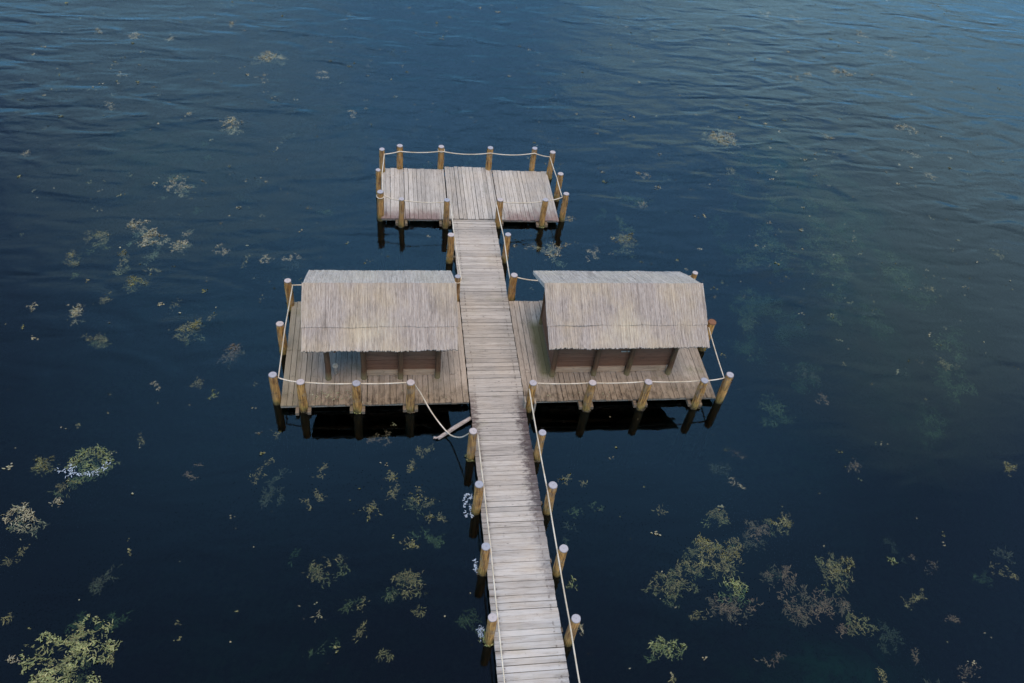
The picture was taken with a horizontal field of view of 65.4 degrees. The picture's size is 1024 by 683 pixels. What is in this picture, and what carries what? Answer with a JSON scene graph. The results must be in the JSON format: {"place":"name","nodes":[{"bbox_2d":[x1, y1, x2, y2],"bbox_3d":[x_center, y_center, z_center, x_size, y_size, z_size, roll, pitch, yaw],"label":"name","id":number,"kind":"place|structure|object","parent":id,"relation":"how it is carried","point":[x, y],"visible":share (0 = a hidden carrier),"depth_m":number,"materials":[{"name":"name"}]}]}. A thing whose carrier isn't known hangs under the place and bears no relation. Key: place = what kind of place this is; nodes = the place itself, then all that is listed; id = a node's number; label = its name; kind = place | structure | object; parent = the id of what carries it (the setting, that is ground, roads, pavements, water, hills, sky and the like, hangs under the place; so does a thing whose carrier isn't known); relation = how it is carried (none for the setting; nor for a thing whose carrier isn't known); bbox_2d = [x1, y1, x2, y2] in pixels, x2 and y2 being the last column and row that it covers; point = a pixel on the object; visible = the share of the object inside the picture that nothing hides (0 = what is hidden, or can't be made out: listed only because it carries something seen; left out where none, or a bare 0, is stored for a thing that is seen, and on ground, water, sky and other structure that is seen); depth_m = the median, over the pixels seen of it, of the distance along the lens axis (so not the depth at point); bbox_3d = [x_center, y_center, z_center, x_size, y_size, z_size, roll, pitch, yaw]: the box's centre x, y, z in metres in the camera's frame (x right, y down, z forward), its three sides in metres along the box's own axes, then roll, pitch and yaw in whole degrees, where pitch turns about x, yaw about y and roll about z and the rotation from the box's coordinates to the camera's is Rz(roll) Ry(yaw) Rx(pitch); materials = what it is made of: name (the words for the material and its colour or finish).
{"place":"outdoors","nodes":[
{"label":"outdoors","id":0,"kind":"place"},
{"bbox_2d":[0,0,1023,682],"bbox_3d":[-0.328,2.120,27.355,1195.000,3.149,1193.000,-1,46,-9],"label":"lake bed","id":1,"kind":"object","parent":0,"point":[238,596],"visible":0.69,"depth_m":30.63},
{"bbox_3d":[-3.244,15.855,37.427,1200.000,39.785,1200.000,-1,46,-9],"label":"lake water","id":2,"kind":"structure","parent":0,"visible":0},
{"bbox_2d":[2,502,48,539],"bbox_3d":[-12.044,4.452,19.618,1.123,0.514,0.834,20,46,12],"label":"floating weed","id":3,"kind":"object","parent":2,"relation":"on","point":[25,515],"visible":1,"depth_m":19.54,"materials":[{"name":"green plant"}]},
{"bbox_2d":[30,456,59,475],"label":"floating weed","id":4,"kind":"object","parent":2,"relation":"on","point":[39,466],"visible":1,"depth_m":20.66,"materials":[{"name":"green plant"}]},
{"bbox_2d":[47,478,77,497],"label":"floating weed","id":5,"kind":"object","parent":2,"relation":"on","point":[58,493],"visible":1,"depth_m":20.30,"materials":[{"name":"green plant"}]},
{"bbox_2d":[17,614,121,682],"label":"floating weed","id":6,"kind":"object","parent":2,"relation":"on","point":[78,646],"visible":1,"depth_m":17.37,"materials":[{"name":"green plant"}]},
{"bbox_2d":[63,249,83,278],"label":"floating weed","id":7,"kind":"object","parent":2,"relation":"on","point":[75,263],"visible":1,"depth_m":26.18,"materials":[{"name":"green plant"}]},
{"bbox_2d":[67,303,84,324],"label":"floating weed","id":8,"kind":"object","parent":2,"relation":"on","point":[76,312],"visible":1,"depth_m":24.49,"materials":[{"name":"plant"}]},
{"bbox_2d":[64,445,119,485],"bbox_3d":[-10.980,3.296,20.942,1.355,0.553,1.182,-1,46,-9],"label":"floating weed","id":9,"kind":"object","parent":2,"relation":"on","point":[86,466],"visible":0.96,"depth_m":20.91,"materials":[{"name":"green plant"}]},
{"bbox_2d":[83,230,111,254],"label":"floating weed","id":10,"kind":"object","parent":2,"relation":"on","point":[104,239],"visible":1,"depth_m":27.14,"materials":[{"name":"green plant"}]},
{"bbox_2d":[84,334,111,348],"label":"floating weed","id":11,"kind":"object","parent":2,"relation":"on","point":[100,342],"visible":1,"depth_m":23.89,"materials":[{"name":"green plant"}]},
{"bbox_2d":[109,249,130,275],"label":"floating weed","id":12,"kind":"object","parent":2,"relation":"on","point":[125,260],"visible":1,"depth_m":26.34,"materials":[{"name":"green plant"}]},
{"bbox_2d":[123,275,149,292],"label":"floating weed","id":13,"kind":"object","parent":2,"relation":"on","point":[133,283],"visible":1,"depth_m":25.75,"materials":[{"name":"green plant"}]},
{"bbox_2d":[126,219,152,246],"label":"floating weed","id":14,"kind":"object","parent":2,"relation":"on","point":[133,227],"visible":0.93,"depth_m":27.66,"materials":[{"name":"green plant"}]},
{"bbox_2d":[135,228,169,265],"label":"floating weed","id":15,"kind":"object","parent":2,"relation":"on","point":[152,241],"visible":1,"depth_m":27.29,"materials":[{"name":"green plant"}]},
{"bbox_2d":[158,175,196,199],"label":"floating weed","id":16,"kind":"object","parent":2,"relation":"on","point":[180,185],"visible":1,"depth_m":29.51,"materials":[{"name":"green plant"}]},
{"bbox_2d":[169,229,192,254],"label":"floating weed","id":17,"kind":"object","parent":2,"relation":"on","point":[183,244],"visible":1,"depth_m":27.27,"materials":[{"name":"plant"}]},
{"bbox_2d":[169,318,204,344],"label":"floating weed","id":18,"kind":"object","parent":2,"relation":"on","point":[194,325],"visible":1,"depth_m":24.52,"materials":[{"name":"green plant"}]},
{"bbox_2d":[217,343,244,369],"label":"floating weed","id":19,"kind":"object","parent":2,"relation":"on","point":[236,353],"visible":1,"depth_m":24.10,"materials":[{"name":"green plant"}]},
{"bbox_2d":[220,116,243,134],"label":"floating weed","id":20,"kind":"object","parent":2,"relation":"on","point":[234,129],"visible":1,"depth_m":32.72,"materials":[{"name":"green plant"}]},
{"bbox_2d":[252,51,285,64],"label":"floating weed","id":21,"kind":"object","parent":2,"relation":"on","point":[271,57],"visible":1,"depth_m":37.12,"materials":[{"name":"plant"}]},
{"bbox_2d":[58,458,483,641],"bbox_3d":[-5.642,3.969,20.686,11.816,0.012,3.687,18,46,10],"label":"froth","id":22,"kind":"object","parent":2,"relation":"on","point":[470,497],"visible":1,"depth_m":20.51,"materials":[{"name":"white liquid"}]},
{"bbox_2d":[268,372,290,462],"bbox_3d":[-6.790,2.288,23.334,0.272,3.998,0.282,-1,46,-9],"label":"log post","id":23,"kind":"object","parent":2,"relation":"in","point":[279,417],"visible":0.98,"depth_m":23.12,"materials":[{"name":"brown wood"}]},
{"bbox_2d":[276,321,295,413],"bbox_3d":[-7.002,0.877,24.706,0.271,3.995,0.267,37,52,26],"label":"log post","id":24,"kind":"object","parent":2,"relation":"in","point":[280,328],"visible":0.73,"depth_m":23.82,"materials":[{"name":"brown wood"}]},
{"bbox_2d":[284,278,296,365],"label":"log post","id":25,"kind":"object","parent":2,"relation":"in","point":[287,284],"visible":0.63,"depth_m":24.95,"materials":[{"name":"brown wood"}]},
{"bbox_2d":[296,379,314,469],"bbox_3d":[-6.003,2.490,23.239,0.323,4.006,0.344,-1,46,-9],"label":"log post","id":26,"kind":"object","parent":2,"relation":"in","point":[305,422],"visible":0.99,"depth_m":23.02,"materials":[{"name":"brown wood"}]},
{"bbox_2d":[304,555,350,588],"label":"floating weed","id":27,"kind":"object","parent":2,"relation":"on","point":[318,572],"visible":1,"depth_m":19.52,"materials":[{"name":"green plant"}]},
{"bbox_2d":[352,380,364,470],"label":"log post","id":28,"kind":"object","parent":2,"relation":"in","point":[358,420],"visible":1,"depth_m":23.14,"materials":[{"name":"brown wood"}]},
{"bbox_2d":[280,301,468,415],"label":"hut platform","id":29,"kind":"structure","parent":2,"relation":"on","point":[389,395],"depth_m":23.43,"materials":[{"name":"wood"}]},
{"bbox_2d":[332,363,337,373],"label":"stub post","id":30,"kind":"object","parent":29,"relation":"on","point":[335,366],"visible":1,"depth_m":23.27,"materials":[{"name":"wood"}]},
{"bbox_2d":[301,270,457,380],"bbox_3d":[-3.850,-0.695,23.407,4.312,2.725,3.485,-1,46,-9],"label":"thatched hut","id":31,"kind":"object","parent":29,"relation":"on","point":[400,324],"visible":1,"depth_m":22.34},
{"bbox_2d":[286,383,688,402],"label":"leaf litter","id":32,"kind":"object","parent":29,"relation":"on","point":[381,394],"visible":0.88,"depth_m":22.87,"materials":[{"name":"brown plant"}]},
{"bbox_2d":[376,168,380,254],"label":"log post","id":33,"kind":"object","parent":2,"relation":"in","point":[378,178],"visible":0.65,"depth_m":29.68,"materials":[{"name":"brown wood"}]},
{"bbox_2d":[377,190,385,269],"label":"log post","id":34,"kind":"object","parent":2,"relation":"in","point":[381,234],"visible":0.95,"depth_m":29.49,"materials":[{"name":"brown wood"}]},
{"bbox_2d":[376,149,562,203],"bbox_3d":[-1.644,-6.258,30.005,6.832,0.142,3.593,-1,46,-9],"label":"railing rope","id":35,"kind":"object","parent":34,"relation":"attached to","point":[467,154],"visible":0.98,"depth_m":30.42,"materials":[{"name":"beige fabric"}]},
{"bbox_2d":[379,148,386,233],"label":"log post","id":36,"kind":"object","parent":2,"relation":"in","point":[381,152],"visible":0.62,"depth_m":30.64,"materials":[{"name":"brown wood"}]},
{"bbox_2d":[397,144,402,229],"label":"log post","id":37,"kind":"object","parent":2,"relation":"in","point":[399,158],"visible":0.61,"depth_m":30.87,"materials":[{"name":"brown wood"}]},
{"bbox_2d":[398,197,404,270],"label":"log post","id":38,"kind":"object","parent":2,"relation":"in","point":[401,224],"visible":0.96,"depth_m":29.25,"materials":[{"name":"brown wood"}]},
{"bbox_2d":[381,569,427,602],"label":"floating weed","id":39,"kind":"object","parent":2,"relation":"on","point":[410,581],"visible":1,"depth_m":19.45,"materials":[{"name":"green plant"}]},
{"bbox_2d":[405,379,414,469],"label":"log post","id":40,"kind":"object","parent":2,"relation":"in","point":[409,423],"visible":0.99,"depth_m":23.35,"materials":[{"name":"brown wood"}]},
{"bbox_2d":[278,285,406,383],"bbox_3d":[-4.887,-0.272,23.576,3.650,0.082,4.110,-1,46,-9],"label":"railing rope","id":41,"kind":"object","parent":40,"relation":"attached to","point":[314,382],"visible":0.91,"depth_m":22.37,"materials":[{"name":"beige fabric"}]},
{"bbox_2d":[415,385,468,437],"bbox_3d":[-1.953,2.118,22.226,0.154,0.928,2.320,-32,57,-33],"label":"railing rope","id":42,"kind":"object","parent":40,"relation":"attached to","point":[437,419],"visible":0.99,"depth_m":22.54,"materials":[{"name":"beige fabric"}]},
{"bbox_2d":[402,487,433,519],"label":"floating weed","id":43,"kind":"object","parent":2,"relation":"on","point":[413,498],"visible":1,"depth_m":21.17,"materials":[{"name":"green plant"}]},
{"bbox_2d":[434,145,443,230],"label":"log post","id":44,"kind":"object","parent":2,"relation":"in","point":[440,165],"visible":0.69,"depth_m":31.29,"materials":[{"name":"brown wood"}]},
{"bbox_2d":[440,198,449,270],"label":"log post","id":45,"kind":"object","parent":2,"relation":"in","point":[445,226],"visible":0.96,"depth_m":29.39,"materials":[{"name":"brown wood"}]},
{"bbox_2d":[445,233,453,272],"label":"log post","id":46,"kind":"object","parent":2,"relation":"in","point":[449,256],"visible":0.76,"depth_m":27.52,"materials":[{"name":"brown wood"}]},
{"bbox_2d":[433,417,471,439],"bbox_3d":[-1.687,2.486,22.649,1.281,0.192,0.159,-26,54,-29],"label":"loose timber","id":47,"kind":"object","parent":2,"relation":"on","point":[455,427],"visible":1,"depth_m":22.62,"materials":[{"name":"grey wood"}]},
{"bbox_2d":[455,274,460,301],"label":"log post","id":48,"kind":"object","parent":2,"relation":"in","point":[457,278],"visible":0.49,"depth_m":25.73,"materials":[{"name":"brown wood"}]},
{"bbox_2d":[450,203,461,283],"bbox_3d":[-1.970,-3.400,27.090,0.266,0.091,4.283,-1,46,-9],"label":"railing rope","id":49,"kind":"object","parent":48,"relation":"attached to","point":[455,246],"visible":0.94,"depth_m":26.93,"materials":[{"name":"beige fabric"}]},
{"bbox_2d":[460,428,476,516],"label":"log post","id":50,"kind":"object","parent":2,"relation":"in","point":[470,461],"visible":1,"depth_m":22.32,"materials":[{"name":"brown wood"}]},
{"bbox_2d":[381,166,558,226],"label":"end platform","id":51,"kind":"structure","parent":2,"relation":"on","point":[534,184],"depth_m":30.50,"materials":[{"name":"grey wood"}]},
{"bbox_2d":[465,481,483,567],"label":"log post","id":52,"kind":"object","parent":2,"relation":"in","point":[474,525],"visible":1,"depth_m":21.20,"materials":[{"name":"brown wood"}]},
{"bbox_2d":[477,435,504,682],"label":"railing rope","id":53,"kind":"object","parent":52,"relation":"attached to","point":[491,564],"visible":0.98,"depth_m":18.65,"materials":[{"name":"beige fabric"}]},
{"bbox_2d":[471,542,489,627],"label":"log post","id":54,"kind":"object","parent":2,"relation":"in","point":[481,578],"visible":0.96,"depth_m":19.87,"materials":[{"name":"brown wood"}]},
{"bbox_2d":[477,613,496,682],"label":"log post","id":55,"kind":"object","parent":2,"relation":"in","point":[488,641],"visible":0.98,"depth_m":18.52,"materials":[{"name":"brown wood"}]},
{"bbox_2d":[485,146,492,191],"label":"log post","id":56,"kind":"object","parent":2,"relation":"in","point":[488,166],"visible":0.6,"depth_m":31.40,"materials":[{"name":"brown wood"}]},
{"bbox_2d":[495,198,502,241],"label":"log post","id":57,"kind":"object","parent":2,"relation":"in","point":[500,210],"visible":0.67,"depth_m":29.16,"materials":[{"name":"brown wood"}]},
{"bbox_2d":[496,203,509,278],"bbox_3d":[-0.294,-3.512,27.444,0.083,0.088,4.133,-1,46,-9],"label":"railing rope","id":58,"kind":"object","parent":57,"relation":"attached to","point":[504,241],"visible":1,"depth_m":27.31,"materials":[{"name":"beige fabric"}]},
{"bbox_2d":[502,232,510,280],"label":"log post","id":59,"kind":"object","parent":2,"relation":"in","point":[507,243],"visible":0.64,"depth_m":27.82,"materials":[{"name":"brown wood"}]},
{"bbox_2d":[2,0,1014,678],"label":"scattered pale weed","id":60,"kind":"object","parent":2,"relation":"on","point":[514,246],"visible":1,"depth_m":31.40,"materials":[{"name":"plant"}]},
{"bbox_2d":[452,220,569,682],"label":"wooden walkway","id":61,"kind":"structure","parent":2,"relation":"on","point":[528,614],"depth_m":21.52,"materials":[{"name":"grey wood"}]},
{"bbox_2d":[1,1,1020,682],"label":"scattered olive weed","id":62,"kind":"object","parent":2,"relation":"on","point":[345,607],"visible":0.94,"depth_m":21.02,"materials":[{"name":"green plant"}]},
{"bbox_2d":[508,273,517,321],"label":"log post","id":63,"kind":"object","parent":2,"relation":"in","point":[512,286],"visible":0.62,"depth_m":26.19,"materials":[{"name":"brown wood"}]},
{"bbox_2d":[521,147,536,230],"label":"log post","id":64,"kind":"object","parent":2,"relation":"in","point":[531,168],"visible":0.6,"depth_m":31.85,"materials":[{"name":"brown wood"}]},
{"bbox_2d":[523,380,536,429],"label":"log post","id":65,"kind":"object","parent":2,"relation":"in","point":[527,401],"visible":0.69,"depth_m":23.17,"materials":[{"name":"brown wood"}]},
{"bbox_2d":[530,198,547,283],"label":"log post","id":66,"kind":"object","parent":2,"relation":"in","point":[536,256],"visible":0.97,"depth_m":30.20,"materials":[{"name":"brown wood"}]},
{"bbox_2d":[533,429,545,474],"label":"log post","id":67,"kind":"object","parent":2,"relation":"in","point":[541,438],"visible":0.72,"depth_m":21.85,"materials":[{"name":"brown wood"}]},
{"bbox_2d":[542,481,557,534],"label":"log post","id":68,"kind":"object","parent":2,"relation":"in","point":[552,487],"visible":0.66,"depth_m":20.68,"materials":[{"name":"brown wood"}]},
{"bbox_2d":[529,388,579,682],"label":"railing rope","id":69,"kind":"object","parent":68,"relation":"attached to","point":[555,542],"visible":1,"depth_m":19.22,"materials":[{"name":"beige fabric"}]},
{"bbox_2d":[546,150,555,186],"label":"log post","id":70,"kind":"object","parent":2,"relation":"in","point":[549,172],"visible":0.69,"depth_m":31.74,"materials":[{"name":"brown wood"}]},
{"bbox_2d":[89,133,1015,682],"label":"scattered brown weed","id":71,"kind":"object","parent":2,"relation":"on","point":[371,439],"visible":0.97,"depth_m":21.44,"materials":[{"name":"brown plant"}]},
{"bbox_2d":[537,242,567,266],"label":"floating weed","id":72,"kind":"object","parent":2,"relation":"on","point":[549,252],"visible":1,"depth_m":29.14,"materials":[{"name":"plant"}]},
{"bbox_2d":[210,314,896,645],"bbox_3d":[2.497,3.450,22.423,20.876,0.139,9.250,-7,47,-15],"label":"scattered green weed","id":73,"kind":"object","parent":2,"relation":"on","point":[571,575],"visible":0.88,"depth_m":21.05,"materials":[{"name":"green plant"}]},
{"bbox_2d":[544,172,563,256],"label":"log post","id":74,"kind":"object","parent":2,"relation":"in","point":[551,228],"visible":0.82,"depth_m":31.42,"materials":[{"name":"brown wood"}]},
{"bbox_2d":[550,192,568,270],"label":"log post","id":75,"kind":"object","parent":2,"relation":"in","point":[560,227],"visible":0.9,"depth_m":30.48,"materials":[{"name":"brown wood"}]},
{"bbox_2d":[552,544,567,594],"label":"log post","id":76,"kind":"object","parent":2,"relation":"in","point":[562,550],"visible":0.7,"depth_m":19.40,"materials":[{"name":"brown wood"}]},
{"bbox_2d":[560,614,580,661],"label":"log post","id":77,"kind":"object","parent":2,"relation":"in","point":[575,619],"visible":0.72,"depth_m":18.18,"materials":[{"name":"brown wood"}]},
{"bbox_2d":[568,380,596,466],"bbox_3d":[2.129,2.566,24.323,0.329,4.008,0.346,30,49,20],"label":"log post","id":78,"kind":"object","parent":2,"relation":"in","point":[581,425],"visible":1,"depth_m":24.11,"materials":[{"name":"brown wood"}]},
{"bbox_2d":[509,301,715,409],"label":"hut platform","id":79,"kind":"structure","parent":2,"relation":"on","point":[688,365],"depth_m":24.50,"materials":[{"name":"beige wood"}]},
{"bbox_2d":[533,270,709,376],"bbox_3d":[3.206,-0.772,24.486,4.853,2.731,3.491,-1,46,-9],"label":"thatched hut","id":80,"kind":"object","parent":79,"relation":"on","point":[609,321],"visible":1,"depth_m":23.46,"materials":[{"name":"plant"}]},
{"bbox_2d":[610,233,637,257],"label":"floating weed","id":81,"kind":"object","parent":2,"relation":"on","point":[628,240],"visible":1,"depth_m":29.93,"materials":[{"name":"green plant"}]},
{"bbox_2d":[618,379,652,465],"bbox_3d":[3.790,2.547,24.588,0.333,3.994,0.360,13,45,5],"label":"log post","id":82,"kind":"object","parent":2,"relation":"in","point":[633,427],"visible":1,"depth_m":24.38,"materials":[{"name":"brown wood"}]},
{"bbox_2d":[643,636,686,662],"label":"floating weed","id":83,"kind":"object","parent":2,"relation":"on","point":[658,646],"visible":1,"depth_m":18.92,"materials":[{"name":"green plant"}]},
{"bbox_2d":[641,560,701,608],"bbox_3d":[4.130,6.192,20.276,1.768,0.555,0.996,-23,53,-27],"label":"floating weed","id":84,"kind":"object","parent":2,"relation":"on","point":[675,582],"visible":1,"depth_m":20.21,"materials":[{"name":"green plant"}]},
{"bbox_2d":[668,377,708,463],"bbox_3d":[5.461,2.524,24.836,0.352,4.014,0.362,-1,46,-9],"label":"log post","id":85,"kind":"object","parent":2,"relation":"in","point":[687,422],"visible":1,"depth_m":24.61,"materials":[{"name":"brown wood"}]},
{"bbox_2d":[691,271,697,279],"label":"log post","id":86,"kind":"object","parent":2,"relation":"in","point":[694,274],"visible":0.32,"depth_m":26.95,"materials":[{"name":"brown wood"}]},
{"bbox_2d":[676,319,715,405],"bbox_3d":[6.129,0.766,26.671,0.324,4.020,0.316,-1,46,-9],"label":"log post","id":87,"kind":"object","parent":2,"relation":"in","point":[711,326],"visible":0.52,"depth_m":25.94,"materials":[{"name":"brown wood"}]},
{"bbox_2d":[691,372,733,457],"bbox_3d":[6.288,2.378,25.094,0.278,4.020,0.280,-1,46,-9],"label":"log post","id":88,"kind":"object","parent":2,"relation":"in","point":[713,413],"visible":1,"depth_m":24.86,"materials":[{"name":"brown wood"}]},
{"bbox_2d":[537,278,724,383],"bbox_3d":[3.401,-0.444,24.916,6.171,0.081,4.621,-1,46,-9],"label":"railing rope","id":89,"kind":"object","parent":88,"relation":"attached to","point":[652,381],"visible":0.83,"depth_m":23.45,"materials":[{"name":"beige fabric"}]},
{"bbox_2d":[682,534,744,579],"bbox_3d":[5.305,5.709,20.894,1.732,0.557,1.367,-1,46,-9],"label":"floating weed","id":90,"kind":"object","parent":2,"relation":"on","point":[706,547],"visible":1,"depth_m":20.82,"materials":[{"name":"green plant"}]},
{"bbox_2d":[701,506,730,527],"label":"floating weed","id":91,"kind":"object","parent":2,"relation":"on","point":[717,516],"visible":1,"depth_m":21.76,"materials":[{"name":"green plant"}]},
{"bbox_2d":[699,128,737,153],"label":"floating weed","id":92,"kind":"object","parent":2,"relation":"on","point":[717,138],"visible":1,"depth_m":36.03,"materials":[{"name":"green plant"}]},
{"bbox_2d":[704,594,763,624],"bbox_3d":[5.537,6.640,19.851,1.532,0.273,0.844,-1,46,-9],"label":"floating weed","id":93,"kind":"object","parent":2,"relation":"on","point":[731,608],"visible":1,"depth_m":19.82,"materials":[{"name":"green plant"}]},
{"bbox_2d":[718,576,750,607],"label":"floating weed","id":94,"kind":"object","parent":2,"relation":"on","point":[736,583],"visible":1,"depth_m":20.22,"materials":[{"name":"green plant"}]},
{"bbox_2d":[742,519,769,551],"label":"floating weed","id":95,"kind":"object","parent":2,"relation":"on","point":[758,530],"visible":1,"depth_m":21.55,"materials":[{"name":"grey plant"}]},
{"bbox_2d":[758,564,796,592],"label":"floating weed","id":96,"kind":"object","parent":2,"relation":"on","point":[782,576],"visible":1,"depth_m":20.60,"materials":[{"name":"green plant"}]},
{"bbox_2d":[765,512,791,536],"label":"floating weed","id":97,"kind":"object","parent":2,"relation":"on","point":[784,519],"visible":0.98,"depth_m":21.70,"materials":[{"name":"green plant"}]},
{"bbox_2d":[776,584,852,626],"bbox_3d":[7.672,6.699,20.243,2.034,0.490,1.132,-1,46,-9],"label":"floating weed","id":98,"kind":"object","parent":2,"relation":"on","point":[842,610],"visible":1,"depth_m":20.08,"materials":[{"name":"plant"}]},
{"bbox_2d":[815,552,854,595],"bbox_3d":[8.486,6.133,20.910,0.983,0.545,1.325,8,45,0],"label":"floating weed","id":99,"kind":"object","parent":2,"relation":"on","point":[830,567],"visible":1,"depth_m":20.85,"materials":[{"name":"green plant"}]},
{"bbox_2d":[705,149,977,451],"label":"underwater meadow","id":100,"kind":"structure","parent":2,"relation":"in","point":[752,302],"depth_m":30.74,"materials":[{"name":"green plant"}]},
{"bbox_2d":[845,612,879,639],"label":"floating weed","id":101,"kind":"object","parent":2,"relation":"on","point":[851,622],"visible":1,"depth_m":19.90,"materials":[{"name":"green plant"}]}
]}

